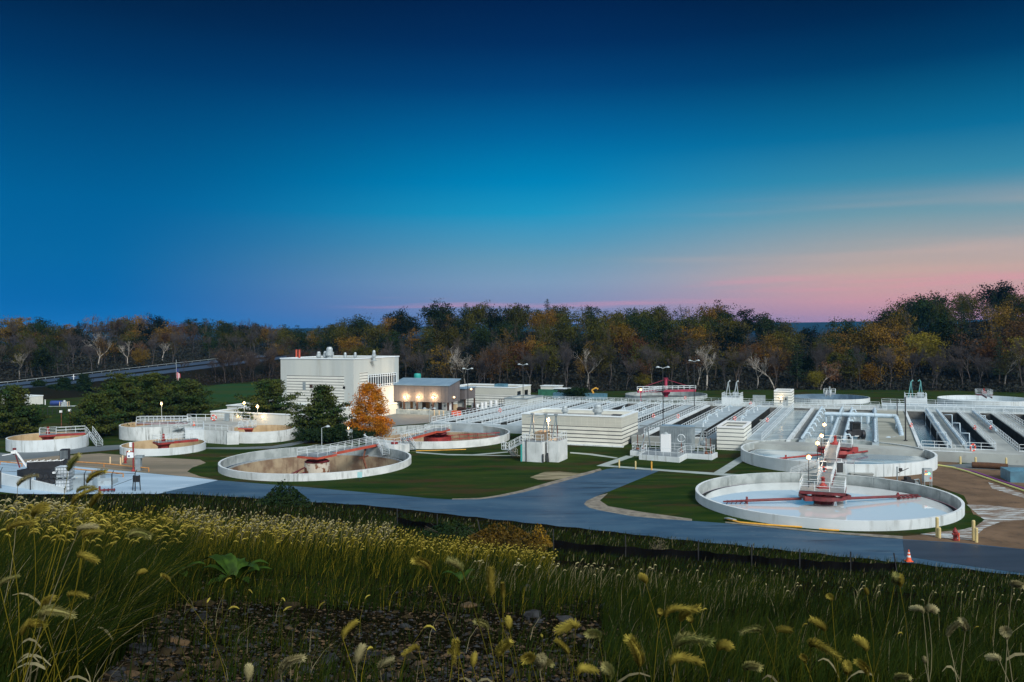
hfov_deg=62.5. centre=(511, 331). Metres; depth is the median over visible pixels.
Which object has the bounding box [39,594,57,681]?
foxtail
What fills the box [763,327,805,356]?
broadleaf tree
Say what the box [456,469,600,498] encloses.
gravel shoulder
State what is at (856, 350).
bare tree
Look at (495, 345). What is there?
bare tree
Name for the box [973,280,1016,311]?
broadleaf tree
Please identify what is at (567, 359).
bare tree
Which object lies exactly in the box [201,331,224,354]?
broadleaf tree
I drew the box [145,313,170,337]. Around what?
broadleaf tree
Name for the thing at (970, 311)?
broadleaf tree
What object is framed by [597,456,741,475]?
sidewalk
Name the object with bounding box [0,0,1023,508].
sky
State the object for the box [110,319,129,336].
bare tree
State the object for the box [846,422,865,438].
tractor
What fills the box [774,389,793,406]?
striped hut
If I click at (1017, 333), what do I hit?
broadleaf tree
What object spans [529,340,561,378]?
broadleaf tree
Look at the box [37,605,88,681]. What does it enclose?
foxtail
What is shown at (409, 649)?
foxtail
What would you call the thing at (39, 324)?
broadleaf tree
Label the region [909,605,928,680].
foxtail
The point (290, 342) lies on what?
half bare tree
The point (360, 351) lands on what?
broadleaf tree
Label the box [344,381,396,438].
maple tree
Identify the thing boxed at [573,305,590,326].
broadleaf tree
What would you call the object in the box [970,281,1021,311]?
broadleaf tree
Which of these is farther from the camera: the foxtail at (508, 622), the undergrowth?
the undergrowth
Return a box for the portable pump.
[901,476,920,484]
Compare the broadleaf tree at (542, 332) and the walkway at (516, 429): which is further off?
the broadleaf tree at (542, 332)
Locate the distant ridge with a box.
[2,319,992,336]
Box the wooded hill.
[0,318,1023,391]
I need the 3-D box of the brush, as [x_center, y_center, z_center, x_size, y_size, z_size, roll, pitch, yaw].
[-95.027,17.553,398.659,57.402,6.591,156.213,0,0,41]
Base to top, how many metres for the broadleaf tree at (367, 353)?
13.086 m
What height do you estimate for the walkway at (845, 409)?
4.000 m
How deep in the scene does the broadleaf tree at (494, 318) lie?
393.55 m
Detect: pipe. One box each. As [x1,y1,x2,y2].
[98,486,114,491]
[801,406,824,438]
[825,412,903,437]
[829,407,842,439]
[842,407,856,440]
[873,407,876,441]
[925,409,950,446]
[936,409,969,447]
[972,410,996,431]
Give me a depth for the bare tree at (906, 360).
276.46 m
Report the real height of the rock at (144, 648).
0.073 m
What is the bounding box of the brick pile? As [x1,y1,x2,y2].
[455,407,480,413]
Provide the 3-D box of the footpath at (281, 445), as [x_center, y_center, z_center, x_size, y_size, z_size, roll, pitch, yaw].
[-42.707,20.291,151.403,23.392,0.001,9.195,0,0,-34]
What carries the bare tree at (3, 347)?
on the wooded hill
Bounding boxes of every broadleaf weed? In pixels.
[175,561,204,576]
[202,553,271,584]
[442,568,475,582]
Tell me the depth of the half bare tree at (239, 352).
342.92 m
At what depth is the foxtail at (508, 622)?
3.01 m
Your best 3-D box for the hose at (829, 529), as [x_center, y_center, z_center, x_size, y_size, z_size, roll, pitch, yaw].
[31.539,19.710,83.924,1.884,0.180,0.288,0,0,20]
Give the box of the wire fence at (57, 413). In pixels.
[42,406,75,414]
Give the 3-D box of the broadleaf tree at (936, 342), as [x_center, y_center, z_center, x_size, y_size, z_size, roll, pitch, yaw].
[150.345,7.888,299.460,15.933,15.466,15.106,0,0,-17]
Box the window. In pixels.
[368,372,396,386]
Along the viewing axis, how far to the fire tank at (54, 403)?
235.05 m
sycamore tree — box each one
[11,354,30,378]
[83,332,111,364]
[118,340,139,363]
[448,346,460,376]
[454,357,472,383]
[572,348,603,386]
[685,349,713,384]
[696,344,715,389]
[744,361,767,387]
[747,353,774,389]
[1004,356,1020,382]
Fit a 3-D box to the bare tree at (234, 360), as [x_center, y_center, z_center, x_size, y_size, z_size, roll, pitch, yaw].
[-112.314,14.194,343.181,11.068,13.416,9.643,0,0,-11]
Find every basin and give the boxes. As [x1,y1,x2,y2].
[449,401,546,421]
[473,402,565,422]
[498,402,588,424]
[609,403,634,409]
[637,404,659,411]
[638,405,683,423]
[649,406,724,435]
[695,407,749,437]
[751,407,780,434]
[765,408,809,439]
[809,409,839,438]
[849,410,871,444]
[907,411,945,447]
[941,412,992,448]
[980,413,1023,451]
[1007,414,1023,424]
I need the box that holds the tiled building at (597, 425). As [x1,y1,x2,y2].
[520,404,638,447]
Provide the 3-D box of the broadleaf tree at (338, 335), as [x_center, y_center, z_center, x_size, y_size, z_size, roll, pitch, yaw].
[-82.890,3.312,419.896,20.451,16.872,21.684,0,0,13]
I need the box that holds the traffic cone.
[904,550,913,561]
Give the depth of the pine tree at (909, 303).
418.76 m
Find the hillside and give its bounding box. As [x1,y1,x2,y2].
[0,493,1023,681]
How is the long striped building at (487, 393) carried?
on the lawn at (438, 476)
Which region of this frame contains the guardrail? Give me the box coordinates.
[0,359,208,383]
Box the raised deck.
[136,413,249,444]
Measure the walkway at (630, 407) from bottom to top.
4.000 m
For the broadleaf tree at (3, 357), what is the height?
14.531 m
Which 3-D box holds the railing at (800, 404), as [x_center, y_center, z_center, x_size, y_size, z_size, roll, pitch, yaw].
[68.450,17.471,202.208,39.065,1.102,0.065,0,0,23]
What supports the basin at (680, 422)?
on the lawn at (438, 476)
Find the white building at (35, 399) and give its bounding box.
[3,395,43,404]
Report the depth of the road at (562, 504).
92.15 m
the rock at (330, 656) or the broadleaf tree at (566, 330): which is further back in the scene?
the broadleaf tree at (566, 330)
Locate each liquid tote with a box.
[55,465,74,478]
[55,478,73,491]
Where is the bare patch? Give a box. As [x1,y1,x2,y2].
[531,472,590,479]
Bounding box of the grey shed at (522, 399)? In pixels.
[504,395,543,406]
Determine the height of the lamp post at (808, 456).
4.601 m
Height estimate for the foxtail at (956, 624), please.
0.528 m
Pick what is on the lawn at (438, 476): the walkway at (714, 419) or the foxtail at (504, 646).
the walkway at (714, 419)
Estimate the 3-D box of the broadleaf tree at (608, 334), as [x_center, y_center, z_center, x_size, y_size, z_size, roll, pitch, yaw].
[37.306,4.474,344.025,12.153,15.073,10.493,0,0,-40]
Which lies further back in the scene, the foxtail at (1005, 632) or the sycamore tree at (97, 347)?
the sycamore tree at (97, 347)
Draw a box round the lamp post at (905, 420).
[904,397,907,440]
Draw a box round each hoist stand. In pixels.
[722,380,742,403]
[904,380,926,403]
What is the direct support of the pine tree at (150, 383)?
on the lawn at (438, 476)
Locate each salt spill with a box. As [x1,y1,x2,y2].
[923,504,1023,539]
[988,482,1023,497]
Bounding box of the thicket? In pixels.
[0,351,1023,392]
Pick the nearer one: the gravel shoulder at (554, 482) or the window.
the gravel shoulder at (554, 482)
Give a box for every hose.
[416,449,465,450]
[724,517,801,527]
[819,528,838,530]
[938,464,1023,491]
[956,467,1023,489]
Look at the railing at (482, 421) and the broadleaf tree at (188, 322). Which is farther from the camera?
the broadleaf tree at (188, 322)
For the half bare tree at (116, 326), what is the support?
on the wooded hill
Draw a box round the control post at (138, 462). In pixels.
[126,442,144,470]
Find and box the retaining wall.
[1,472,66,492]
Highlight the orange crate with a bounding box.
[451,411,460,415]
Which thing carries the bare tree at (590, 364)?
on the wooded hill
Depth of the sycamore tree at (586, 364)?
287.57 m
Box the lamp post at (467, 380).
[462,368,472,413]
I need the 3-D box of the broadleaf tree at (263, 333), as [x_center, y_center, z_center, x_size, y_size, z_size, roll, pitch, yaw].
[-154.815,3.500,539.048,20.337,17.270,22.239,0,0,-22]
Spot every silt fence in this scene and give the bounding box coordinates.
[397,508,479,535]
[553,529,896,571]
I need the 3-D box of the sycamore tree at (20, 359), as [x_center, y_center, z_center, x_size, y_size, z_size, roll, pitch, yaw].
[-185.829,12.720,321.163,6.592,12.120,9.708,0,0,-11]
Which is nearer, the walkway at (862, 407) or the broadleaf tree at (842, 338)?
the walkway at (862, 407)
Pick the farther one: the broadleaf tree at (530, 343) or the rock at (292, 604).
the broadleaf tree at (530, 343)
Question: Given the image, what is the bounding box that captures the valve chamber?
[501,413,566,462]
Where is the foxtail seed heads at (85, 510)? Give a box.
[0,500,978,649]
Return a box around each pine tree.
[0,384,51,436]
[30,379,47,386]
[45,384,62,390]
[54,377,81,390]
[62,391,132,436]
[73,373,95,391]
[80,372,166,422]
[118,371,194,422]
[121,375,156,408]
[165,377,227,417]
[229,378,304,419]
[283,384,355,432]
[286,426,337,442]
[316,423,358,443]
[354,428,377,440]
[421,327,437,359]
[462,303,469,333]
[543,299,551,312]
[556,386,588,397]
[573,329,582,343]
[587,310,595,329]
[769,322,778,339]
[783,344,806,387]
[905,299,920,331]
[954,304,970,333]
[978,294,987,316]
[989,291,999,313]
[989,337,1013,382]
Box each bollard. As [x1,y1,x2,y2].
[935,517,938,536]
[938,527,940,537]
[972,520,974,540]
[974,528,977,542]
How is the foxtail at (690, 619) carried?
on the hillside
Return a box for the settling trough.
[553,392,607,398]
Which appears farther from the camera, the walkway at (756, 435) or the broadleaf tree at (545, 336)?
the broadleaf tree at (545, 336)
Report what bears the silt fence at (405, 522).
on the hillside
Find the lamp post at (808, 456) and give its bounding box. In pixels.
[806,454,810,486]
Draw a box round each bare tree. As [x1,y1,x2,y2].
[0,343,7,360]
[6,342,31,379]
[8,320,18,336]
[8,332,21,346]
[14,336,33,346]
[21,333,38,374]
[22,352,36,377]
[54,329,75,355]
[60,329,87,366]
[61,345,77,371]
[73,322,93,349]
[80,342,100,369]
[92,318,116,359]
[93,336,120,369]
[97,335,112,369]
[104,319,122,339]
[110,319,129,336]
[117,338,128,364]
[139,316,154,340]
[147,330,160,363]
[160,332,170,354]
[166,329,190,361]
[169,342,185,361]
[180,359,189,367]
[183,321,197,345]
[186,328,207,358]
[209,360,216,379]
[212,349,233,382]
[216,348,232,370]
[217,356,232,370]
[221,347,248,373]
[224,352,245,382]
[230,348,243,369]
[233,321,243,332]
[238,344,258,378]
[243,322,271,350]
[243,357,265,379]
[245,333,255,352]
[245,353,258,381]
[258,351,276,375]
[262,344,286,360]
[262,352,269,378]
[262,357,280,376]
[266,326,277,342]
[271,340,288,356]
[279,338,296,354]
[296,345,313,356]
[300,351,309,356]
[378,337,396,355]
[395,350,423,377]
[397,339,412,377]
[399,348,435,376]
[440,360,464,377]
[445,337,470,378]
[466,356,502,382]
[476,350,489,381]
[482,346,507,383]
[488,340,506,383]
[514,347,539,378]
[520,349,545,383]
[534,349,549,384]
[555,338,573,387]
[560,342,572,382]
[578,355,598,389]
[590,343,618,386]
[601,346,617,384]
[622,357,646,388]
[636,343,664,382]
[637,358,653,379]
[666,334,701,377]
[667,353,681,384]
[675,338,702,382]
[678,338,721,382]
[681,353,706,386]
[712,354,727,389]
[725,351,743,386]
[734,347,753,389]
[765,346,784,383]
[768,345,781,387]
[768,347,794,388]
[810,340,825,384]
[815,341,835,369]
[851,345,867,389]
[870,346,896,383]
[883,344,897,389]
[903,353,925,388]
[907,349,926,380]
[923,354,959,387]
[926,348,950,387]
[940,338,983,381]
[948,355,966,387]
[967,351,997,388]
[991,350,1023,391]
[1009,338,1022,385]
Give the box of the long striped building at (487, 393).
[453,383,530,405]
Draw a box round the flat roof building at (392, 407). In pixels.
[226,400,400,415]
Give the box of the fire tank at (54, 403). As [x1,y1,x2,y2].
[48,400,77,406]
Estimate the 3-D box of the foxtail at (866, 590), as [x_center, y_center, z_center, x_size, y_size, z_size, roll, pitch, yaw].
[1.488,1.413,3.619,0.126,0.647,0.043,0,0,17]
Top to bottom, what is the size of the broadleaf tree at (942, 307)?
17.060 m
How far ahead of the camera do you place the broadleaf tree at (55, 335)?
428.81 m
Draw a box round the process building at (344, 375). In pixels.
[280,347,398,404]
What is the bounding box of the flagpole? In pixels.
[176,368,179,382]
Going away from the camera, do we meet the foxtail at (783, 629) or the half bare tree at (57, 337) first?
the foxtail at (783, 629)
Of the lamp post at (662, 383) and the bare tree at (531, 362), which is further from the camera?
the bare tree at (531, 362)
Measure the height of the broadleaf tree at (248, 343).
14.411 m
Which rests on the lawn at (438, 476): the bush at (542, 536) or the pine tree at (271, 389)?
the pine tree at (271, 389)
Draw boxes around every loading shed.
[393,373,460,415]
[458,386,475,407]
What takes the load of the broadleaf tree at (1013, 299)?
on the wooded hill
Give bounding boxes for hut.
[540,385,562,388]
[717,420,750,450]
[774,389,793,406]
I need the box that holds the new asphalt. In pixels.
[903,540,1023,572]
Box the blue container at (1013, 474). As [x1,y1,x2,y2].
[1000,467,1023,482]
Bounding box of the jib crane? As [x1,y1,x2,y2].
[896,467,908,479]
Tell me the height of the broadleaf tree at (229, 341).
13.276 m
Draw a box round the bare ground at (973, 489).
[882,461,1023,548]
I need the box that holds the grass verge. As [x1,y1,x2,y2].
[883,513,984,533]
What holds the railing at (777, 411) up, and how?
on the walkway at (756, 435)
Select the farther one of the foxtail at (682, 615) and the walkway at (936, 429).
the walkway at (936, 429)
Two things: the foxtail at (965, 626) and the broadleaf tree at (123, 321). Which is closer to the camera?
the foxtail at (965, 626)
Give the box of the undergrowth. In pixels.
[0,316,1023,389]
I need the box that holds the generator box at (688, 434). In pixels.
[660,424,695,450]
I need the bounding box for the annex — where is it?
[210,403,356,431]
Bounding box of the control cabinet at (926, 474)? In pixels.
[922,468,931,486]
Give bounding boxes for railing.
[431,417,499,424]
[433,401,509,420]
[441,401,518,421]
[456,397,549,421]
[468,397,559,422]
[483,398,570,422]
[493,398,580,423]
[507,398,591,423]
[543,396,698,403]
[543,397,696,404]
[577,399,610,408]
[602,399,625,408]
[619,400,647,409]
[633,400,660,411]
[638,400,672,417]
[639,401,684,422]
[644,401,706,431]
[681,402,727,424]
[689,397,879,405]
[708,402,754,436]
[715,401,885,409]
[716,400,886,408]
[747,403,782,438]
[761,403,793,439]
[890,399,1020,405]
[890,401,1023,408]
[896,406,1023,413]
[903,405,1023,412]
[921,440,947,448]
[923,444,971,452]
[927,407,951,447]
[938,409,965,448]
[957,407,995,448]
[966,442,995,449]
[972,408,1017,449]
[991,408,1023,435]
[1004,410,1023,425]
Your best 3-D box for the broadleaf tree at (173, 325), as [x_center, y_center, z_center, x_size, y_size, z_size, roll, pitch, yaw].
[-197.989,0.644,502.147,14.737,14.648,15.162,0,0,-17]
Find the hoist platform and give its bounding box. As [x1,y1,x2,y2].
[630,425,717,462]
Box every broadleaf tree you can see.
[0,315,28,346]
[0,337,18,361]
[6,347,33,371]
[9,315,32,338]
[9,342,27,367]
[13,328,57,351]
[15,317,56,342]
[15,331,45,350]
[16,338,65,375]
[27,319,56,339]
[43,324,67,349]
[55,324,102,355]
[60,323,76,334]
[82,313,105,339]
[97,346,110,363]
[100,315,133,340]
[106,337,128,358]
[108,315,135,338]
[116,312,150,332]
[116,330,137,351]
[124,329,148,350]
[126,332,155,351]
[126,340,148,364]
[129,347,150,367]
[133,320,163,345]
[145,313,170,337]
[148,322,186,350]
[167,321,189,341]
[180,317,202,340]
[193,318,215,335]
[201,325,212,336]
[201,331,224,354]
[202,318,216,331]
[212,320,235,332]
[213,321,235,337]
[215,329,234,348]
[221,332,238,353]
[234,325,261,346]
[238,328,268,349]
[258,324,280,346]
[259,339,275,353]
[264,325,298,348]
[265,343,286,355]
[272,324,292,336]
[286,325,309,339]
[291,334,314,351]
[295,331,320,346]
[303,341,328,352]
[307,329,327,347]
[312,334,337,353]
[316,323,334,340]
[319,321,364,347]
[325,319,346,333]
[327,326,339,346]
[333,333,367,353]
[336,314,372,344]
[337,313,375,341]
[341,345,357,355]
[346,342,374,355]
[357,348,379,355]
[360,333,399,355]
[362,323,394,352]
[363,322,378,337]
[375,330,408,350]
[378,316,406,339]
[380,306,412,323]
[386,312,422,341]
[388,350,405,373]
[392,341,434,372]
[401,316,422,339]
[402,327,421,348]
[412,344,431,372]
[416,298,454,326]
[418,317,438,335]
[418,325,443,351]
[425,344,453,377]
[426,305,460,326]
[427,323,470,358]
[431,319,459,347]
[444,316,470,337]
[453,306,485,330]
[456,313,480,339]
[460,348,488,375]
[464,300,490,327]
[464,318,510,347]
[468,338,494,357]
[469,346,511,383]
[481,304,514,338]
[487,316,521,342]
[491,327,515,350]
[501,338,544,375]
[502,303,531,334]
[502,351,518,378]
[504,303,532,331]
[506,323,526,342]
[515,335,549,357]
[521,319,560,342]
[521,330,540,344]
[522,309,556,336]
[527,310,542,324]
[528,322,559,346]
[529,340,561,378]
[542,309,567,326]
[550,313,587,346]
[552,304,571,323]
[559,336,592,371]
[560,306,576,326]
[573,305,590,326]
[573,313,594,341]
[574,355,594,381]
[575,304,607,327]
[575,312,628,347]
[577,341,611,376]
[590,324,615,348]
[595,308,626,333]
[600,319,642,357]
[615,335,651,365]
[617,313,660,344]
[619,320,640,336]
[621,307,643,319]
[626,308,668,339]
[626,340,660,374]
[634,372,651,385]
[640,320,676,350]
[650,338,664,365]
[651,305,680,325]
[651,312,672,332]
[652,318,686,349]
[652,345,683,377]
[658,316,685,335]
[661,344,687,369]
[672,305,691,323]
[672,310,724,339]
[675,323,710,353]
[676,313,699,333]
[683,338,710,362]
[691,302,727,323]
[692,300,740,324]
[699,330,723,357]
[702,344,723,375]
[706,320,723,343]
[709,311,734,344]
[713,317,754,346]
[718,324,754,354]
[718,347,756,375]
[723,342,743,358]
[730,306,763,337]
[737,340,765,367]
[752,312,786,341]
[752,346,786,375]
[753,318,778,340]
[754,334,784,354]
[755,328,769,343]
[762,320,785,338]
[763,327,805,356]
[763,349,791,380]
[766,317,801,340]
[786,347,829,377]
[795,324,819,354]
[795,332,809,352]
[795,333,805,356]
[804,368,825,387]
[805,335,831,358]
[806,331,850,354]
[809,327,850,348]
[818,360,844,386]
[820,317,857,335]
[820,351,848,368]
[823,341,851,358]
[825,354,851,382]
[827,353,865,386]
[830,333,867,352]
[833,319,904,363]
[835,333,851,347]
[841,321,867,335]
[844,348,869,367]
[854,360,884,385]
[862,321,902,336]
[868,307,912,327]
[868,315,904,341]
[868,322,910,359]
[869,344,893,376]
[873,342,916,380]
[875,343,910,372]
[879,308,920,340]
[881,301,917,323]
[885,308,916,345]
[894,294,931,326]
[899,324,924,341]
[901,331,941,348]
[902,332,934,368]
[906,292,953,329]
[908,332,951,374]
[909,290,952,322]
[909,343,926,374]
[916,299,966,329]
[921,310,972,346]
[932,327,984,372]
[943,312,967,336]
[945,334,986,358]
[946,289,981,318]
[949,294,976,327]
[952,293,978,327]
[954,332,1013,377]
[969,297,1003,333]
[969,304,1013,340]
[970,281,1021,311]
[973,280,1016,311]
[979,302,999,328]
[979,331,1006,349]
[984,301,1023,336]
[991,318,1023,346]
[996,292,1023,313]
[1000,289,1023,320]
[1003,336,1023,374]
[1013,294,1023,321]
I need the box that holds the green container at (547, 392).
[538,389,557,396]
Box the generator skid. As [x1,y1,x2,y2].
[59,400,69,406]
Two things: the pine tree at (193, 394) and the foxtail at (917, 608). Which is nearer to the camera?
the foxtail at (917, 608)
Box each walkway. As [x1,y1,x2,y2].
[430,422,521,433]
[436,405,519,421]
[459,401,560,422]
[485,402,580,423]
[507,402,602,425]
[551,400,1009,413]
[602,403,627,409]
[620,404,650,409]
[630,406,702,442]
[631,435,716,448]
[638,404,670,418]
[638,405,692,428]
[642,405,709,435]
[680,401,880,408]
[694,406,741,435]
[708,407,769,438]
[743,440,1023,465]
[747,408,793,439]
[786,407,813,441]
[793,410,817,438]
[799,409,823,441]
[827,408,843,441]
[836,411,849,442]
[842,410,853,442]
[872,409,878,444]
[877,410,917,446]
[882,403,1023,412]
[904,410,920,446]
[925,412,951,448]
[931,412,964,448]
[957,412,1017,450]
[991,413,1023,436]
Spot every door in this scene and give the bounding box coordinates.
[401,401,409,408]
[413,402,421,408]
[429,402,437,408]
[442,402,451,409]
[783,396,787,405]
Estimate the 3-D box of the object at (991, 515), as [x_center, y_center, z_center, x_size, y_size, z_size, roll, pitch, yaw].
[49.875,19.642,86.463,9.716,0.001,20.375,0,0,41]
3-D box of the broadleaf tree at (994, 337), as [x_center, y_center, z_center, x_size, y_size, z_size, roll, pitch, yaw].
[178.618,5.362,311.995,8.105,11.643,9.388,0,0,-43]
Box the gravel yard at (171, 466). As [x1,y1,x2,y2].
[6,453,215,479]
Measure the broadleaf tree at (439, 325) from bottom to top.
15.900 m
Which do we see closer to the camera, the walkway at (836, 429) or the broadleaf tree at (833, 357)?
the walkway at (836, 429)
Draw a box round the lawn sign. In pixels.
[357,472,361,479]
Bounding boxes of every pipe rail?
[0,461,22,466]
[75,468,123,476]
[77,461,148,471]
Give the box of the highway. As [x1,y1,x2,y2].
[0,355,297,389]
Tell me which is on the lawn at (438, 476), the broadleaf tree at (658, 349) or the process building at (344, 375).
the process building at (344, 375)
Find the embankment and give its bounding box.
[0,354,280,399]
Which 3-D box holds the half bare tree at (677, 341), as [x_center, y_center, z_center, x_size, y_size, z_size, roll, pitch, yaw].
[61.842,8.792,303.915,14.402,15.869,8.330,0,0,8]
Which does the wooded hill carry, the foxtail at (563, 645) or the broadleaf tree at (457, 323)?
the broadleaf tree at (457, 323)
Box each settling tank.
[5,425,102,451]
[119,416,191,440]
[120,432,205,455]
[234,420,294,442]
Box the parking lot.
[295,406,497,436]
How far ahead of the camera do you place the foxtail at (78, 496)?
3.20 m
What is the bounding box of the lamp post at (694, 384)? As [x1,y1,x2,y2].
[688,360,699,408]
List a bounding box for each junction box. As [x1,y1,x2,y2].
[820,461,826,470]
[837,462,843,472]
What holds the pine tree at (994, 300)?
on the wooded hill
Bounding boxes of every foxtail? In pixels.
[0,473,38,614]
[0,574,38,681]
[6,518,40,681]
[10,501,50,681]
[14,484,95,603]
[15,619,48,681]
[19,619,31,681]
[22,549,100,681]
[23,487,99,681]
[25,522,98,681]
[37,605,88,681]
[38,452,82,608]
[38,468,108,674]
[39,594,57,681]
[41,491,103,681]
[45,528,104,681]
[54,528,151,681]
[67,589,88,681]
[93,568,147,680]
[160,573,226,681]
[244,663,253,681]
[277,653,305,681]
[339,619,359,681]
[353,643,366,680]
[377,656,394,681]
[401,643,425,681]
[411,556,491,681]
[446,554,493,681]
[447,648,460,681]
[449,637,460,681]
[459,651,477,681]
[473,618,497,681]
[485,564,516,681]
[495,636,514,681]
[500,582,505,678]
[504,615,519,681]
[520,651,537,681]
[535,652,546,681]
[544,657,554,681]
[553,636,577,681]
[554,618,579,681]
[575,662,598,681]
[584,628,649,681]
[601,660,615,681]
[623,634,645,681]
[638,572,664,681]
[653,608,663,681]
[662,604,698,681]
[668,651,704,681]
[673,631,714,681]
[676,603,702,681]
[686,615,708,681]
[707,639,735,681]
[739,624,778,681]
[742,661,763,681]
[771,624,793,681]
[799,653,812,681]
[807,637,844,681]
[808,616,838,681]
[818,593,839,681]
[841,659,852,681]
[847,587,873,681]
[852,635,873,681]
[852,657,870,681]
[872,571,900,680]
[893,672,912,681]
[897,573,908,681]
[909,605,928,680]
[922,656,928,681]
[926,604,938,681]
[942,616,969,681]
[945,619,963,681]
[984,653,1008,681]
[999,625,1012,681]
[1005,579,1023,681]
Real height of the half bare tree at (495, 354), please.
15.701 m
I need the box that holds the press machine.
[2,448,69,483]
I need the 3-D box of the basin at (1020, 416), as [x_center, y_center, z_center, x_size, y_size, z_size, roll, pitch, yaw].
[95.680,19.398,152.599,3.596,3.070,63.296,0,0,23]
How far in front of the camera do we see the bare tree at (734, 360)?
282.05 m
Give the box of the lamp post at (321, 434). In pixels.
[321,425,329,447]
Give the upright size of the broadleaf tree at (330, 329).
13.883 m
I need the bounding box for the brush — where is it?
[183,368,280,383]
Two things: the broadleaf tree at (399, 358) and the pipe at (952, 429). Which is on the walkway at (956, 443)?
the pipe at (952, 429)
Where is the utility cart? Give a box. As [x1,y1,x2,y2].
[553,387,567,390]
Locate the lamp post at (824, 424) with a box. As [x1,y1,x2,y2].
[822,422,825,443]
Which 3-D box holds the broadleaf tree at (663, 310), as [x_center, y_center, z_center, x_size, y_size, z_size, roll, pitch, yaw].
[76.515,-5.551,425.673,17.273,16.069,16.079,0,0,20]
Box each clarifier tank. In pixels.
[218,436,410,480]
[364,422,509,459]
[625,378,706,400]
[695,461,964,530]
[741,435,937,496]
[794,387,869,403]
[937,388,1023,405]
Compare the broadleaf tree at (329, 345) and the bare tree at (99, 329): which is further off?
the broadleaf tree at (329, 345)
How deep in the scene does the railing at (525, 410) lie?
191.28 m
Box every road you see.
[0,445,119,460]
[160,468,1023,574]
[946,463,1023,469]
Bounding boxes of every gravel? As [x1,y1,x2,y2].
[96,578,797,681]
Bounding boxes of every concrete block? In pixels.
[72,473,104,477]
[72,477,97,489]
[98,478,117,485]
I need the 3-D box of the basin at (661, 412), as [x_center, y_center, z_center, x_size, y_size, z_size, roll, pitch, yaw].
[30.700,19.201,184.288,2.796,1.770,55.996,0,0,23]
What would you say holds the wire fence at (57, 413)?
on the lawn at (438, 476)
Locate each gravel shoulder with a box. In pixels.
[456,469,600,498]
[584,493,691,520]
[725,522,902,538]
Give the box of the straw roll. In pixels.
[972,462,1007,468]
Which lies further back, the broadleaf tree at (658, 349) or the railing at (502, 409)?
the broadleaf tree at (658, 349)
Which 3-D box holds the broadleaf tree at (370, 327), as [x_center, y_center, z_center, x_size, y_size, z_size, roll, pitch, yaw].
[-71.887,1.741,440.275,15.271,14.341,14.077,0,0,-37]
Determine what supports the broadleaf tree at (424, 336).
on the wooded hill
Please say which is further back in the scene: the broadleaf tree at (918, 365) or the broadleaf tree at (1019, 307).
the broadleaf tree at (1019, 307)
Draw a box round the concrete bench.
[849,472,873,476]
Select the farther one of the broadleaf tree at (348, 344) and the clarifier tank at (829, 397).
the broadleaf tree at (348, 344)
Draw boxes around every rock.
[126,643,154,652]
[168,637,189,644]
[194,598,215,605]
[195,613,208,618]
[283,602,299,607]
[322,652,339,663]
[398,623,412,627]
[460,602,476,607]
[522,609,540,617]
[556,615,580,623]
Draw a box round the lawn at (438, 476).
[0,381,1023,538]
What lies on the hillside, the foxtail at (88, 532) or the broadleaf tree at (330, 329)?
the foxtail at (88, 532)
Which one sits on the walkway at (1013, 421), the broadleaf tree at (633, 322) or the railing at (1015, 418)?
the railing at (1015, 418)
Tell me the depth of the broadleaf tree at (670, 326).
379.46 m
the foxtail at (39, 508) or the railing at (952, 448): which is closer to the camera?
the foxtail at (39, 508)
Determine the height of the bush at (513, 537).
1.976 m
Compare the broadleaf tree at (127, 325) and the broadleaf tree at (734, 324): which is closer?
the broadleaf tree at (734, 324)
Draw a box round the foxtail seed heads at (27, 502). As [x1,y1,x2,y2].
[0,495,1022,605]
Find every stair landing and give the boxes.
[377,437,408,454]
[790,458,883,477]
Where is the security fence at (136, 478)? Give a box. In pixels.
[0,467,140,491]
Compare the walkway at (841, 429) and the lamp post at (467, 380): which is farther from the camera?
the lamp post at (467, 380)
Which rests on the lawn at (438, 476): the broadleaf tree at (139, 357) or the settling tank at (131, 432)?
the settling tank at (131, 432)
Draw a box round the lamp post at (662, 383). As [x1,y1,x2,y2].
[656,366,669,424]
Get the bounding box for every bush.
[257,479,311,506]
[417,519,484,539]
[461,520,550,553]
[527,523,552,546]
[650,536,667,549]
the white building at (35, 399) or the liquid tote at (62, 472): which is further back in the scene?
the white building at (35, 399)
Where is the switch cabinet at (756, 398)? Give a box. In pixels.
[753,395,765,401]
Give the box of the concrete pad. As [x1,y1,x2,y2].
[0,462,216,493]
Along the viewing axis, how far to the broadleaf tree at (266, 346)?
443.09 m
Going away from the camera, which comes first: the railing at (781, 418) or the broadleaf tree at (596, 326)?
the railing at (781, 418)
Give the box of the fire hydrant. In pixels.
[952,527,958,540]
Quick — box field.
[198,384,279,402]
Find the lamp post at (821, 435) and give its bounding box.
[820,433,822,455]
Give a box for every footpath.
[206,440,310,448]
[416,451,519,455]
[570,452,616,457]
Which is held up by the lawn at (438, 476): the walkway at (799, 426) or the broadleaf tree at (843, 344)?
the walkway at (799, 426)
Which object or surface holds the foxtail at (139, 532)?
on the hillside
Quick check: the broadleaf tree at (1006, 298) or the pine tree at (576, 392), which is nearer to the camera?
the pine tree at (576, 392)

